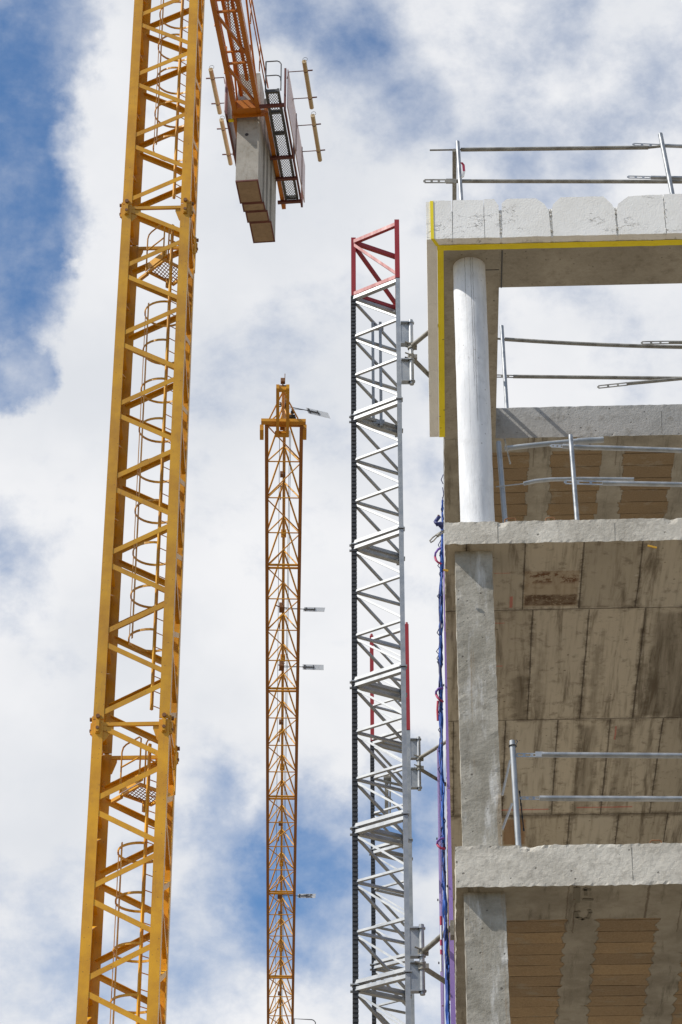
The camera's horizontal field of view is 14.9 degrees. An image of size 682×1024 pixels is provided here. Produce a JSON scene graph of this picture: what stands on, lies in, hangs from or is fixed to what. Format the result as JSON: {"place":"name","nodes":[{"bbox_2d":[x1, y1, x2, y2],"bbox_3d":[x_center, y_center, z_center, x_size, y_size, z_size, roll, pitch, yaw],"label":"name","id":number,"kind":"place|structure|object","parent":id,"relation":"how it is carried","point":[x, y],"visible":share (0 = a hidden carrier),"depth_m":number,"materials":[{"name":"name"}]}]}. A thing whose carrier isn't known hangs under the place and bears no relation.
{"place":"outdoors","nodes":[
{"label":"outdoors","id":0,"kind":"place"},
{"bbox_2d":[0,0,681,1023],"label":"sky","id":1,"kind":"structure","parent":0,"point":[393,82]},
{"label":"ground","id":2,"kind":"structure","parent":0,"visible":0},
{"bbox_2d":[76,0,324,1023],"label":"tower crane","id":3,"kind":"object","parent":2,"relation":"on","point":[250,128],"visible":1,"depth_m":54.97,"materials":[{"name":"yellow paint"}]},
{"bbox_2d":[260,378,329,1023],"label":"tower crane","id":4,"kind":"object","parent":2,"relation":"on","point":[286,421],"visible":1,"depth_m":94.63,"materials":[{"name":"orange paint"}]},
{"bbox_2d":[349,219,454,1023],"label":"hoist mast","id":5,"kind":"object","parent":2,"relation":"on","point":[413,976],"visible":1,"depth_m":25.41,"materials":[{"name":"silver metal"}]},
{"bbox_2d":[369,622,445,1023],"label":"hoist mast","id":6,"kind":"object","parent":2,"relation":"on","point":[414,773],"visible":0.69,"depth_m":33.31,"materials":[{"name":"metal"}]},
{"bbox_2d":[426,194,681,1023],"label":"concrete building","id":7,"kind":"structure","parent":2,"relation":"on","point":[563,628],"depth_m":25.02,"materials":[{"name":"grey concrete"}]},
{"bbox_2d":[435,748,444,1023],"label":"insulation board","id":8,"kind":"object","parent":7,"relation":"attached to","point":[440,900],"visible":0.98,"depth_m":24.54,"materials":[{"name":"plastic"}]},
{"bbox_2d":[433,475,449,1023],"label":"safety net","id":9,"kind":"object","parent":7,"relation":"hanging from","point":[440,524],"visible":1,"depth_m":23.14,"materials":[{"name":"blue fabric"}]},
{"bbox_2d":[429,530,443,542],"bbox_3d":[0.894,0.220,24.228,0.149,0.142,0.043,-1,-32,2],"label":"wire loop","id":10,"kind":"object","parent":9,"relation":"attached to","point":[438,534],"visible":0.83,"depth_m":24.22,"materials":[{"name":"metal"}]},
{"bbox_2d":[434,547,441,564],"bbox_3d":[0.908,0.402,24.248,0.084,0.202,0.061,-1,-32,2],"label":"lifting sling","id":11,"kind":"object","parent":9,"relation":"hanging from","point":[435,558],"visible":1,"depth_m":24.24,"materials":[{"name":"purple fabric"}]},
{"bbox_2d":[436,701,442,971],"bbox_3d":[0.870,2.824,22.934,0.042,2.616,0.021,-1,-32,2],"label":"warning ribbon","id":12,"kind":"object","parent":9,"relation":"hanging from","point":[437,716],"visible":1,"depth_m":22.42,"materials":[{"name":"plastic"}]},
{"bbox_2d":[435,687,443,702],"bbox_3d":[0.887,1.642,23.466,0.080,0.163,0.060,-1,-32,2],"label":"lifting sling","id":13,"kind":"object","parent":9,"relation":"hanging from","point":[437,696],"visible":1,"depth_m":23.46,"materials":[{"name":"purple fabric"}]},
{"bbox_2d":[436,837,444,849],"bbox_3d":[0.869,2.889,22.680,0.082,0.133,0.060,-1,-32,2],"label":"lifting sling","id":14,"kind":"object","parent":9,"relation":"hanging from","point":[438,845],"visible":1,"depth_m":22.67,"materials":[{"name":"purple fabric"}]},
{"bbox_2d":[443,543,455,1023],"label":"insulation board","id":15,"kind":"object","parent":7,"relation":"attached to","point":[452,986],"visible":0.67,"depth_m":23.59,"materials":[{"name":"purple plastic"}]},
{"bbox_2d":[423,132,681,210],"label":"guard railing","id":16,"kind":"object","parent":7,"relation":"on","point":[669,179],"visible":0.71,"depth_m":26.03,"materials":[{"name":"metal"}]},
{"bbox_2d":[460,162,464,177],"bbox_3d":[1.217,-3.418,25.971,0.050,0.213,0.042,-1,-32,2],"label":"barrier tape","id":17,"kind":"object","parent":16,"relation":"hanging from","point":[463,168],"visible":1,"depth_m":25.98,"materials":[{"name":"white plastic"}]},
{"bbox_2d":[496,434,681,522],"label":"guard railing","id":18,"kind":"object","parent":7,"relation":"on","point":[570,443],"visible":0.98,"depth_m":24.12,"materials":[{"name":"metal"}]},
{"bbox_2d":[497,325,681,407],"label":"guard railing","id":19,"kind":"object","parent":7,"relation":"on","point":[646,379],"visible":0.98,"depth_m":28.68,"materials":[{"name":"metal"}]},
{"bbox_2d":[501,740,681,845],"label":"guard railing","id":20,"kind":"object","parent":7,"relation":"on","point":[513,763],"visible":0.98,"depth_m":22.29,"materials":[{"name":"metal"}]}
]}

